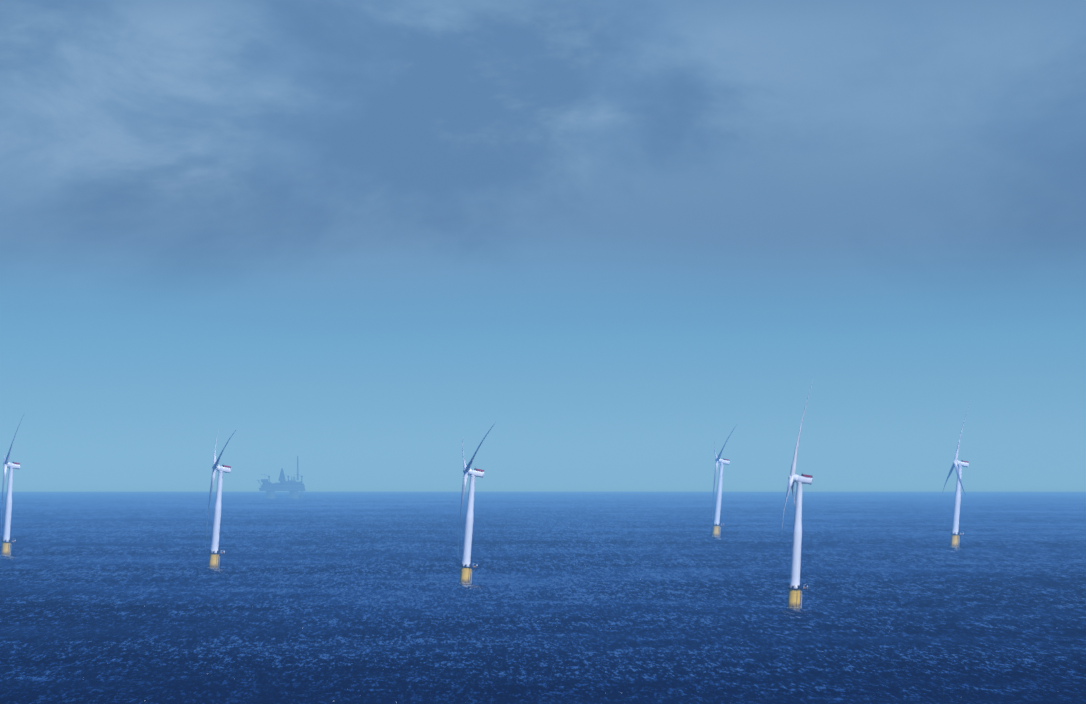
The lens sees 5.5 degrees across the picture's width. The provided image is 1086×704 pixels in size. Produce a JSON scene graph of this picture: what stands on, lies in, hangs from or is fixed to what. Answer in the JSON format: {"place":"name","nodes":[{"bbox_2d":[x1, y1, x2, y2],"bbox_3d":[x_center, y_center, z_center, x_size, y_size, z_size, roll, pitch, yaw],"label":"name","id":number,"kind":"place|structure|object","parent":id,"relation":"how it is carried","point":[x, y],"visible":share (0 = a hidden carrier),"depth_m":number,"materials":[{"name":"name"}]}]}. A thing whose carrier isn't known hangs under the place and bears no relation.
{"place":"outdoors","nodes":[
{"label":"outdoors","id":0,"kind":"place"},
{"bbox_2d":[0,492,1085,703],"bbox_3d":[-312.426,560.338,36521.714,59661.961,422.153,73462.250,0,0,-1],"label":"sea","id":1,"kind":"structure","parent":0,"point":[368,598],"depth_m":9598.40,"materials":[{"name":"liquid"}]},
{"bbox_2d":[1,413,24,555],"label":"turbine","id":2,"kind":"object","parent":1,"relation":"in","point":[6,547],"visible":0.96,"depth_m":13075.26,"materials":[{"name":"metal"}]},
{"bbox_2d":[206,430,235,567],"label":"turbine","id":3,"kind":"object","parent":1,"relation":"in","point":[214,554],"visible":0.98,"depth_m":11802.45,"materials":[{"name":"metal"}]},
{"bbox_2d":[258,456,304,498],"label":"oil platform","id":4,"kind":"structure","parent":1,"relation":"on","point":[293,487],"depth_m":28726.37,"materials":[{"name":"metal"}]},
{"bbox_2d":[458,425,493,583],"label":"turbine","id":5,"kind":"object","parent":1,"relation":"in","point":[466,570],"visible":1,"depth_m":10593.48,"materials":[{"name":"metal"}]},
{"bbox_2d":[712,423,737,536],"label":"turbine","id":6,"kind":"object","parent":1,"relation":"in","point":[716,524],"visible":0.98,"depth_m":15589.38,"materials":[{"name":"metal"}]},
{"bbox_2d":[782,382,812,607],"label":"turbine","id":7,"kind":"object","parent":1,"relation":"in","point":[795,590],"visible":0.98,"depth_m":9127.85,"materials":[{"name":"metal"}]},
{"bbox_2d":[942,400,970,546],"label":"turbine","id":8,"kind":"object","parent":1,"relation":"in","point":[958,466],"visible":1,"depth_m":14055.83,"materials":[{"name":"metal"}]},
{"bbox_2d":[0,0,1085,491],"label":"sky","id":9,"kind":"structure","parent":0,"point":[359,241],"materials":[{"name":"blue"}]}
]}

